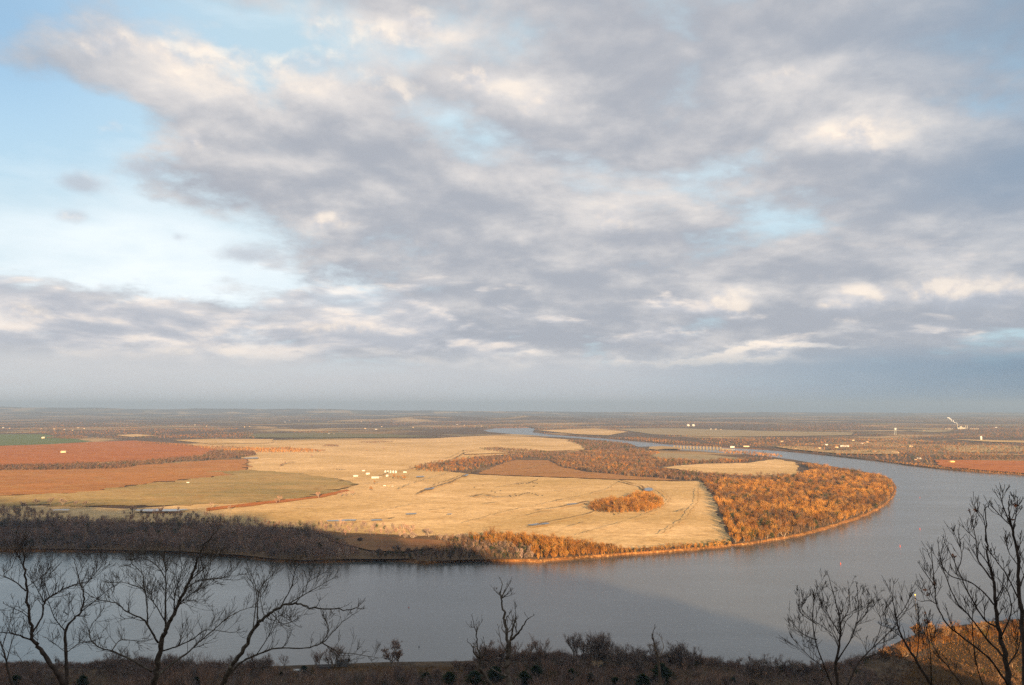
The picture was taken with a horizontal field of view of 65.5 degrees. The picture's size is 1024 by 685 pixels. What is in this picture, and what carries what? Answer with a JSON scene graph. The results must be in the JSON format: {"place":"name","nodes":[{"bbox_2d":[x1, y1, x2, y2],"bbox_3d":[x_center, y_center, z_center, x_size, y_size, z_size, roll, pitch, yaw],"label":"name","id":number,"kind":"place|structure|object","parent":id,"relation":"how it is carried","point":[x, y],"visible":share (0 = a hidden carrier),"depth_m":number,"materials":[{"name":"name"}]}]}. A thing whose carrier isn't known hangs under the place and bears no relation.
{"place":"outdoors","nodes":[
{"label":"outdoors","id":0,"kind":"place"},
{"bbox_2d":[0,434,88,445],"bbox_3d":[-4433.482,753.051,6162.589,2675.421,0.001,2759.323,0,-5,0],"label":"green field","id":1,"kind":"structure","parent":0,"point":[19,439],"depth_m":6232.96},
{"bbox_2d":[0,440,215,464],"bbox_3d":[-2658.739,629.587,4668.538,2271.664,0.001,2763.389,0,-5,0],"label":"red field","id":2,"kind":"structure","parent":0,"point":[105,451],"depth_m":4399.15,"materials":[{"name":"soil"}]},
{"bbox_2d":[0,459,252,495],"bbox_3d":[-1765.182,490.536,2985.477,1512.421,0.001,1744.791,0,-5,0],"label":"stubble field","id":3,"kind":"structure","parent":0,"point":[38,481],"depth_m":2892.64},
{"bbox_2d":[120,434,154,436],"bbox_3d":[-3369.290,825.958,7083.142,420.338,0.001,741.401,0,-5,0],"label":"pale field","id":4,"kind":"structure","parent":0,"point":[132,435],"depth_m":7058.52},
{"bbox_2d":[136,509,185,510],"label":"pond","id":5,"kind":"structure","parent":0,"point":[157,509],"depth_m":1885.25,"materials":[{"name":"grey liquid"}]},
{"bbox_2d":[178,439,273,443],"bbox_3d":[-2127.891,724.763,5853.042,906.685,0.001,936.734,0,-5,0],"label":"pale field","id":6,"kind":"structure","parent":0,"point":[221,441],"depth_m":5792.52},
{"bbox_2d":[0,412,465,416],"bbox_3d":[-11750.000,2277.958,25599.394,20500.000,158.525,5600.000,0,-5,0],"label":"hills","id":7,"kind":"structure","parent":0,"point":[31,414],"depth_m":24095.12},
{"bbox_2d":[206,489,348,510],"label":"dirt track","id":8,"kind":"structure","parent":0,"point":[264,502],"depth_m":2082.22,"materials":[{"name":"beige soil"}]},
{"bbox_2d":[0,435,731,548],"bbox_3d":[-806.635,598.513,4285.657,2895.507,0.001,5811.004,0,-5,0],"label":"meadow","id":9,"kind":"structure","parent":0,"point":[703,520],"depth_m":2070.73,"materials":[{"name":"plant"}]},
{"bbox_2d":[588,490,663,512],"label":"meadow grove","id":10,"kind":"object","parent":9,"relation":"on","point":[631,502],"visible":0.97,"depth_m":1968.73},
{"bbox_2d":[338,536,449,551],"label":"earth field","id":11,"kind":"structure","parent":0,"point":[381,543],"depth_m":1443.54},
{"bbox_2d":[303,415,678,420],"bbox_3d":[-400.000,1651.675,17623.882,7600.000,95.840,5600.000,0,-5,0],"label":"hills","id":12,"kind":"structure","parent":0,"point":[454,418],"depth_m":16128.34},
{"bbox_2d":[0,619,1021,684],"bbox_3d":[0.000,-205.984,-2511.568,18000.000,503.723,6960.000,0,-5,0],"label":"hillside","id":13,"kind":"structure","parent":0,"point":[876,665],"depth_m":749.14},
{"bbox_2d":[6,675,22,684],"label":"cedar tree","id":14,"kind":"object","parent":13,"relation":"on","point":[15,677],"visible":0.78,"depth_m":700.79,"materials":[{"name":"green plant"}]},
{"bbox_2d":[0,603,32,684],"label":"foreground tree","id":15,"kind":"object","parent":13,"relation":"on","point":[7,668],"visible":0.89,"depth_m":30.21,"materials":[{"name":"brown plant"}]},
{"bbox_2d":[0,521,114,684],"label":"foreground tree","id":16,"kind":"object","parent":13,"relation":"on","point":[57,674],"visible":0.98,"depth_m":25.02,"materials":[{"name":"brown plant"}]},
{"bbox_2d":[31,545,132,684],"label":"foreground tree","id":17,"kind":"object","parent":13,"relation":"on","point":[65,650],"visible":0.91,"depth_m":28.16,"materials":[{"name":"brown plant"}]},
{"bbox_2d":[76,675,89,684],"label":"cedar tree","id":18,"kind":"object","parent":13,"relation":"on","point":[82,679],"visible":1,"depth_m":700.78,"materials":[{"name":"green plant"}]},
{"bbox_2d":[104,657,119,675],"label":"bare tree","id":19,"kind":"object","parent":13,"relation":"on","point":[111,665],"visible":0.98,"depth_m":727.52,"materials":[{"name":"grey plant"}]},
{"bbox_2d":[124,659,145,675],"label":"bare tree","id":20,"kind":"object","parent":13,"relation":"on","point":[133,666],"visible":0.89,"depth_m":721.73,"materials":[{"name":"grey plant"}]},
{"bbox_2d":[72,510,266,684],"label":"foreground tree","id":21,"kind":"object","parent":13,"relation":"on","point":[155,671],"visible":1,"depth_m":26.37,"materials":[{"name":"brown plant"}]},
{"bbox_2d":[161,654,181,671],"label":"bare tree","id":22,"kind":"object","parent":13,"relation":"on","point":[166,661],"visible":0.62,"depth_m":741.52,"materials":[{"name":"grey plant"}]},
{"bbox_2d":[222,657,247,678],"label":"bare tree","id":23,"kind":"object","parent":13,"relation":"on","point":[241,665],"visible":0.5,"depth_m":721.64,"materials":[{"name":"brown plant"}]},
{"bbox_2d":[251,658,269,671],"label":"bare tree","id":24,"kind":"object","parent":13,"relation":"on","point":[262,668],"visible":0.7,"depth_m":746.27,"materials":[{"name":"brown plant"}]},
{"bbox_2d":[221,546,383,684],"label":"foreground tree","id":25,"kind":"object","parent":13,"relation":"on","point":[229,671],"visible":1,"depth_m":24.50,"materials":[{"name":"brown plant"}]},
{"bbox_2d":[317,664,330,668],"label":"cabin","id":26,"kind":"object","parent":13,"relation":"on","point":[322,666],"visible":0.74,"depth_m":752.46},
{"bbox_2d":[323,647,339,667],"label":"bare tree","id":27,"kind":"object","parent":13,"relation":"on","point":[331,662],"visible":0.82,"depth_m":754.59,"materials":[{"name":"brown plant"}]},
{"bbox_2d":[337,659,348,666],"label":"boathouse","id":28,"kind":"object","parent":13,"relation":"on","point":[339,663],"visible":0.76,"depth_m":759.49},
{"bbox_2d":[262,665,476,673],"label":"tall grass","id":29,"kind":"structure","parent":13,"relation":"on","point":[391,666],"depth_m":756.32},
{"bbox_2d":[380,639,403,665],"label":"bare tree","id":30,"kind":"object","parent":13,"relation":"on","point":[396,646],"visible":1,"depth_m":762.35,"materials":[{"name":"brown plant"}]},
{"bbox_2d":[392,651,401,665],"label":"bare tree","id":31,"kind":"object","parent":13,"relation":"on","point":[397,656],"visible":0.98,"depth_m":760.81,"materials":[{"name":"brown plant"}]},
{"bbox_2d":[431,668,443,678],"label":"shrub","id":32,"kind":"object","parent":13,"relation":"on","point":[436,672],"visible":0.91,"depth_m":723.33,"materials":[{"name":"brown plant"}]},
{"bbox_2d":[0,650,878,684],"bbox_3d":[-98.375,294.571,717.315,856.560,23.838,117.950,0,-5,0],"label":"shore wood","id":33,"kind":"object","parent":13,"relation":"on","point":[185,671],"visible":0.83,"depth_m":712.18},
{"bbox_2d":[438,672,456,684],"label":"cedar tree","id":34,"kind":"object","parent":13,"relation":"on","point":[451,676],"visible":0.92,"depth_m":704.70,"materials":[{"name":"green plant"}]},
{"bbox_2d":[0,645,904,684],"bbox_3d":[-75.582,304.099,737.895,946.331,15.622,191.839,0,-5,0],"label":"undergrowth","id":35,"kind":"object","parent":13,"relation":"on","point":[830,664],"visible":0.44,"depth_m":744.54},
{"bbox_2d":[462,660,476,671],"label":"bare tree","id":36,"kind":"object","parent":13,"relation":"on","point":[466,664],"visible":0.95,"depth_m":736.57,"materials":[{"name":"brown plant"}]},
{"bbox_2d":[464,670,482,683],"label":"cedar tree","id":37,"kind":"object","parent":13,"relation":"on","point":[477,678],"visible":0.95,"depth_m":706.99,"materials":[{"name":"green plant"}]},
{"bbox_2d":[467,613,507,684],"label":"dead tree","id":38,"kind":"object","parent":13,"relation":"on","point":[483,673],"visible":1,"depth_m":55.92,"materials":[{"name":"wood"}]},
{"bbox_2d":[481,652,497,668],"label":"bare tree","id":39,"kind":"object","parent":13,"relation":"on","point":[483,665],"visible":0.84,"depth_m":737.61,"materials":[{"name":"brown plant"}]},
{"bbox_2d":[482,640,501,666],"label":"bare tree","id":40,"kind":"object","parent":13,"relation":"on","point":[491,643],"visible":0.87,"depth_m":742.63,"materials":[{"name":"brown plant"}]},
{"bbox_2d":[485,666,504,681],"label":"cedar tree","id":41,"kind":"object","parent":13,"relation":"on","point":[492,673],"visible":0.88,"depth_m":713.90,"materials":[{"name":"green plant"}]},
{"bbox_2d":[491,576,534,684],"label":"dead tree","id":42,"kind":"object","parent":13,"relation":"on","point":[508,651],"visible":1,"depth_m":60.38,"materials":[{"name":"wood"}]},
{"bbox_2d":[517,670,532,684],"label":"cedar tree","id":43,"kind":"object","parent":13,"relation":"on","point":[524,674],"visible":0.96,"depth_m":704.31,"materials":[{"name":"green plant"}]},
{"bbox_2d":[519,649,531,667],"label":"bare tree","id":44,"kind":"object","parent":13,"relation":"on","point":[523,654],"visible":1,"depth_m":748.11,"materials":[{"name":"brown plant"}]},
{"bbox_2d":[525,633,536,661],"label":"bare tree","id":45,"kind":"object","parent":13,"relation":"on","point":[531,648],"visible":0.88,"depth_m":757.91,"materials":[{"name":"brown plant"}]},
{"bbox_2d":[529,664,543,677],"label":"cedar tree","id":46,"kind":"object","parent":13,"relation":"on","point":[539,671],"visible":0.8,"depth_m":715.60,"materials":[{"name":"green plant"}]},
{"bbox_2d":[530,638,552,658],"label":"bare tree","id":47,"kind":"object","parent":13,"relation":"on","point":[546,644],"visible":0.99,"depth_m":756.98,"materials":[{"name":"brown plant"}]},
{"bbox_2d":[562,632,578,656],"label":"bare tree","id":48,"kind":"object","parent":13,"relation":"on","point":[570,638],"visible":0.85,"depth_m":780.23,"materials":[{"name":"brown plant"}]},
{"bbox_2d":[566,668,577,679],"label":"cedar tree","id":49,"kind":"object","parent":13,"relation":"on","point":[572,671],"visible":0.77,"depth_m":716.06,"materials":[{"name":"green plant"}]},
{"bbox_2d":[572,634,580,653],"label":"bare tree","id":50,"kind":"object","parent":13,"relation":"on","point":[575,647],"visible":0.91,"depth_m":771.23,"materials":[{"name":"brown plant"}]},
{"bbox_2d":[571,632,590,662],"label":"bare tree","id":51,"kind":"object","parent":13,"relation":"on","point":[582,645],"visible":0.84,"depth_m":772.81,"materials":[{"name":"brown plant"}]},
{"bbox_2d":[577,633,613,659],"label":"bare tree","id":52,"kind":"object","parent":13,"relation":"on","point":[590,650],"visible":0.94,"depth_m":765.32,"materials":[{"name":"brown plant"}]},
{"bbox_2d":[585,631,609,660],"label":"bare tree","id":53,"kind":"object","parent":13,"relation":"on","point":[590,640],"visible":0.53,"depth_m":770.62,"materials":[{"name":"brown plant"}]},
{"bbox_2d":[592,634,603,660],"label":"bare tree","id":54,"kind":"object","parent":13,"relation":"on","point":[594,640],"visible":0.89,"depth_m":765.69,"materials":[{"name":"brown plant"}]},
{"bbox_2d":[598,632,614,664],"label":"bare tree","id":55,"kind":"object","parent":13,"relation":"on","point":[607,642],"visible":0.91,"depth_m":766.33,"materials":[{"name":"brown plant"}]},
{"bbox_2d":[604,645,620,670],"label":"bare tree","id":56,"kind":"object","parent":13,"relation":"on","point":[611,654],"visible":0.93,"depth_m":748.28,"materials":[{"name":"brown plant"}]},
{"bbox_2d":[613,646,627,666],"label":"bare tree","id":57,"kind":"object","parent":13,"relation":"on","point":[625,653],"visible":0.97,"depth_m":748.92,"materials":[{"name":"brown plant"}]},
{"bbox_2d":[617,649,628,665],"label":"bare tree","id":58,"kind":"object","parent":13,"relation":"on","point":[620,655],"visible":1,"depth_m":749.32,"materials":[{"name":"brown plant"}]},
{"bbox_2d":[626,642,647,660],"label":"bare tree","id":59,"kind":"object","parent":13,"relation":"on","point":[634,651],"visible":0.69,"depth_m":767.37,"materials":[{"name":"brown plant"}]},
{"bbox_2d":[633,647,645,666],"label":"bare tree","id":60,"kind":"object","parent":13,"relation":"on","point":[640,660],"visible":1,"depth_m":742.46,"materials":[{"name":"brown plant"}]},
{"bbox_2d":[634,673,649,684],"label":"cedar tree","id":61,"kind":"object","parent":13,"relation":"on","point":[643,678],"visible":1,"depth_m":696.46,"materials":[{"name":"green plant"}]},
{"bbox_2d":[644,670,657,683],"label":"bare tree","id":62,"kind":"object","parent":13,"relation":"on","point":[650,673],"visible":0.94,"depth_m":708.63,"materials":[{"name":"brown plant"}]},
{"bbox_2d":[647,625,663,684],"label":"dead tree","id":63,"kind":"object","parent":13,"relation":"on","point":[659,671],"visible":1,"depth_m":86.69,"materials":[{"name":"wood"}]},
{"bbox_2d":[649,646,667,663],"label":"bare tree","id":64,"kind":"object","parent":13,"relation":"on","point":[656,656],"visible":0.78,"depth_m":757.96,"materials":[{"name":"brown plant"}]},
{"bbox_2d":[650,662,672,683],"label":"cedar tree","id":65,"kind":"object","parent":13,"relation":"on","point":[665,673],"visible":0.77,"depth_m":710.19,"materials":[{"name":"green plant"}]},
{"bbox_2d":[665,641,681,662],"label":"bare tree","id":66,"kind":"object","parent":13,"relation":"on","point":[672,645],"visible":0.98,"depth_m":762.97,"materials":[{"name":"brown plant"}]},
{"bbox_2d":[667,645,688,666],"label":"bare tree","id":67,"kind":"object","parent":13,"relation":"on","point":[677,656],"visible":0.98,"depth_m":758.78,"materials":[{"name":"brown plant"}]},
{"bbox_2d":[665,640,693,661],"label":"bare tree","id":68,"kind":"object","parent":13,"relation":"on","point":[682,644],"visible":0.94,"depth_m":761.11,"materials":[{"name":"brown plant"}]},
{"bbox_2d":[704,655,720,670],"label":"bare tree","id":69,"kind":"object","parent":13,"relation":"on","point":[711,660],"visible":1,"depth_m":738.79,"materials":[{"name":"brown plant"}]},
{"bbox_2d":[743,659,765,676],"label":"bare tree","id":70,"kind":"object","parent":13,"relation":"on","point":[750,670],"visible":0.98,"depth_m":724.84,"materials":[{"name":"brown plant"}]},
{"bbox_2d":[787,658,805,677],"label":"bare tree","id":71,"kind":"object","parent":13,"relation":"on","point":[798,666],"visible":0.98,"depth_m":729.40,"materials":[{"name":"brown plant"}]},
{"bbox_2d":[809,658,820,673],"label":"bare tree","id":72,"kind":"object","parent":13,"relation":"on","point":[815,666],"visible":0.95,"depth_m":729.71,"materials":[{"name":"brown plant"}]},
{"bbox_2d":[779,568,913,684],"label":"foreground tree","id":73,"kind":"object","parent":13,"relation":"on","point":[840,621],"visible":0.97,"depth_m":42.64,"materials":[{"name":"brown plant"}]},
{"bbox_2d":[878,578,985,684],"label":"foreground tree","id":74,"kind":"object","parent":13,"relation":"on","point":[926,623],"visible":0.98,"depth_m":19.29,"materials":[{"name":"brown plant"}]},
{"bbox_2d":[865,617,1021,684],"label":"russet brush","id":75,"kind":"object","parent":13,"relation":"on","point":[950,640],"visible":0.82,"depth_m":768.87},
{"bbox_2d":[939,625,950,635],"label":"bare tree","id":76,"kind":"object","parent":13,"relation":"on","point":[945,630],"visible":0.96,"depth_m":856.47,"materials":[{"name":"orange plant"}]},
{"bbox_2d":[915,491,1022,684],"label":"foreground tree","id":77,"kind":"object","parent":13,"relation":"on","point":[1008,674],"visible":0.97,"depth_m":17.62,"materials":[{"name":"black plant"}]},
{"bbox_2d":[967,623,983,634],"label":"bare tree","id":78,"kind":"object","parent":13,"relation":"on","point":[974,626],"visible":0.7,"depth_m":869.61,"materials":[{"name":"brown plant"}]},
{"bbox_2d":[981,482,1023,684],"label":"foreground tree","id":79,"kind":"object","parent":13,"relation":"on","point":[1018,583],"visible":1,"depth_m":16.61,"materials":[{"name":"brown plant"}]},
{"bbox_2d":[0,428,1023,666],"bbox_3d":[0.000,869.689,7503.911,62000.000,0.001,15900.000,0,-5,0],"label":"river","id":80,"kind":"structure","parent":0,"point":[726,603],"depth_m":1072.80,"materials":[{"name":"grey liquid"}]},
{"bbox_2d":[0,415,1023,560],"bbox_3d":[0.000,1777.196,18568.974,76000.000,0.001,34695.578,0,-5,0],"label":"ground","id":81,"kind":"structure","parent":0,"point":[254,425],"depth_m":9197.46,"materials":[{"name":"soil"}]},
{"bbox_2d":[0,449,255,469],"bbox_3d":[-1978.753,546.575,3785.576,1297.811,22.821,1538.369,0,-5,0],"label":"field treeline","id":82,"kind":"object","parent":81,"relation":"on","point":[203,456],"visible":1,"depth_m":3479.60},
{"bbox_2d":[0,470,356,506],"bbox_3d":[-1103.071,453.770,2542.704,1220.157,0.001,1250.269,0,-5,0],"label":"pasture","id":83,"kind":"structure","parent":81,"relation":"on","point":[240,486],"depth_m":2334.60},
{"bbox_2d":[0,504,427,559],"bbox_3d":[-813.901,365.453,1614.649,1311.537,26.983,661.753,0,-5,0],"label":"riverside wood","id":84,"kind":"object","parent":81,"relation":"on","point":[267,531],"visible":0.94,"depth_m":1515.43,"materials":[{"name":"plant"}]},
{"bbox_2d":[46,434,388,452],"bbox_3d":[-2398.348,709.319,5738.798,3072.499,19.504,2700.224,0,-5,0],"label":"field edge wood","id":85,"kind":"object","parent":81,"relation":"on","point":[233,448],"visible":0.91,"depth_m":4815.46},
{"bbox_2d":[246,433,437,437],"bbox_3d":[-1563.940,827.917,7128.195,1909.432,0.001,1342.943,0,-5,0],"label":"green strip","id":86,"kind":"object","parent":81,"relation":"on","point":[302,435],"visible":0.94,"depth_m":7007.26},
{"bbox_2d":[0,521,730,560],"bbox_3d":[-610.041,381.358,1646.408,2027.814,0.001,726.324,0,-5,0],"label":"leaf litter","id":87,"kind":"object","parent":81,"relation":"on","point":[360,555],"visible":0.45,"depth_m":1394.63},
{"bbox_2d":[364,533,536,559],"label":"bank scrub","id":88,"kind":"object","parent":81,"relation":"on","point":[450,552],"visible":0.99,"depth_m":1348.97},
{"bbox_2d":[0,416,1023,437],"bbox_3d":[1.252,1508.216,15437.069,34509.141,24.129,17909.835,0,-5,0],"label":"distant woodland","id":89,"kind":"object","parent":81,"relation":"on","point":[242,434],"visible":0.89,"depth_m":9873.32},
{"bbox_2d":[468,526,731,557],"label":"sunlit bank wood","id":90,"kind":"object","parent":81,"relation":"on","point":[557,546],"visible":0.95,"depth_m":1391.33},
{"bbox_2d":[409,438,794,481],"bbox_3d":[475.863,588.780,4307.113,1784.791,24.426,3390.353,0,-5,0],"label":"wood","id":91,"kind":"object","parent":81,"relation":"on","point":[628,456],"visible":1,"depth_m":3598.81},
{"bbox_2d":[609,437,716,445],"bbox_3d":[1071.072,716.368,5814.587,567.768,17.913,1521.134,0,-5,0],"label":"bank wood","id":92,"kind":"object","parent":81,"relation":"on","point":[649,439],"visible":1,"depth_m":5962.64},
{"bbox_2d":[673,445,730,449],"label":"river dam","id":93,"kind":"structure","parent":81,"relation":"on","point":[721,448],"depth_m":4877.96,"materials":[{"name":"concrete"}]},
{"bbox_2d":[665,459,799,476],"bbox_3d":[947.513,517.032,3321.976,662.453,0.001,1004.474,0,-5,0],"label":"clearing","id":94,"kind":"structure","parent":81,"relation":"on","point":[774,466],"depth_m":3266.06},
{"bbox_2d":[779,526,788,536],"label":"bare tree","id":95,"kind":"object","parent":81,"relation":"on","point":[784,530],"visible":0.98,"depth_m":1531.53,"materials":[{"name":"orange plant"}]},
{"bbox_2d":[701,462,893,541],"bbox_3d":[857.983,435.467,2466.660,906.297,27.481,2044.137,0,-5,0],"label":"peninsula forest","id":96,"kind":"object","parent":81,"relation":"on","point":[817,485],"visible":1,"depth_m":2092.14,"materials":[{"name":"plant"}]},
{"bbox_2d":[703,465,891,543],"bbox_3d":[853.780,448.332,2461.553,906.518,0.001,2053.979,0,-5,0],"label":"leaf litter","id":97,"kind":"object","parent":81,"relation":"on","point":[807,528],"visible":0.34,"depth_m":1695.30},
{"bbox_2d":[696,437,1023,473],"bbox_3d":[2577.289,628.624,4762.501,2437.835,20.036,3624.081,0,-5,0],"label":"shore wood","id":98,"kind":"object","parent":81,"relation":"on","point":[982,456],"visible":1,"depth_m":4870.61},
{"bbox_2d":[0,406,1023,414],"bbox_3d":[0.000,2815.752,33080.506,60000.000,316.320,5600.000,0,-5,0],"label":"hills","id":99,"kind":"structure","parent":0,"point":[3,409],"depth_m":31621.35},
{"bbox_2d":[0,427,1023,564],"bbox_3d":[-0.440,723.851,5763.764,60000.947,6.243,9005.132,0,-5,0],"label":"riverbank","id":100,"kind":"structure","parent":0,"point":[419,561],"depth_m":1388.09,"materials":[{"name":"brown soil"}]},
{"bbox_2d":[0,0,1023,412],"label":"sky","id":101,"kind":"structure","parent":0,"point":[397,205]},
{"bbox_2d":[463,442,583,453],"bbox_3d":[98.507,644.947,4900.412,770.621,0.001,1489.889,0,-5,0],"label":"pale field","id":102,"kind":"structure","parent":0,"point":[540,446],"depth_m":4882.62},
{"bbox_2d":[478,460,672,479],"bbox_3d":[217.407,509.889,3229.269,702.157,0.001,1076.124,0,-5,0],"label":"ploughed field","id":103,"kind":"structure","parent":0,"point":[544,468],"depth_m":3065.97,"materials":[{"name":"soil"}]},
{"bbox_2d":[542,429,625,434],"bbox_3d":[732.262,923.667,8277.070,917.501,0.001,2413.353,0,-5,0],"label":"pale field","id":104,"kind":"structure","parent":0,"point":[593,431],"depth_m":8244.81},
{"bbox_2d":[647,446,680,449],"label":"sandbar","id":105,"kind":"structure","parent":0,"point":[660,447],"depth_m":4877.53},
{"bbox_2d":[661,489,698,533],"bbox_3d":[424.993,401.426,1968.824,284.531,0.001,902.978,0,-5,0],"label":"meadow track","id":106,"kind":"structure","parent":0,"point":[686,515],"depth_m":1775.13,"materials":[{"name":"beige soil"}]},
{"bbox_2d":[650,453,736,460],"bbox_3d":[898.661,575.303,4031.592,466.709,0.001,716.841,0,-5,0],"label":"clearing","id":107,"kind":"structure","parent":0,"point":[676,456],"depth_m":4005.82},
{"bbox_2d":[620,428,852,436],"bbox_3d":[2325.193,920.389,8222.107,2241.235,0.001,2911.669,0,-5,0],"label":"pale field","id":108,"kind":"structure","parent":0,"point":[701,432],"depth_m":7946.58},
{"bbox_2d":[775,446,898,453],"bbox_3d":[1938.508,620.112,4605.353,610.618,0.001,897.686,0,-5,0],"label":"gravel yard","id":109,"kind":"structure","parent":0,"point":[888,451],"depth_m":4526.84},
{"bbox_2d":[908,430,950,431],"bbox_3d":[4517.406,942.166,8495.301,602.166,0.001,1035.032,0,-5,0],"label":"pale field","id":110,"kind":"structure","parent":0,"point":[931,430],"depth_m":8632.54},
{"bbox_2d":[936,460,1023,472],"bbox_3d":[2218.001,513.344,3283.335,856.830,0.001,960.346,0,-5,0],"label":"brown field","id":111,"kind":"structure","parent":0,"point":[1004,466],"depth_m":3433.01,"materials":[{"name":"red soil"}]},
{"bbox_2d":[955,439,1023,442],"bbox_3d":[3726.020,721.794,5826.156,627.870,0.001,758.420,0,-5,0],"label":"pale field","id":112,"kind":"structure","parent":0,"point":[995,440],"depth_m":5953.32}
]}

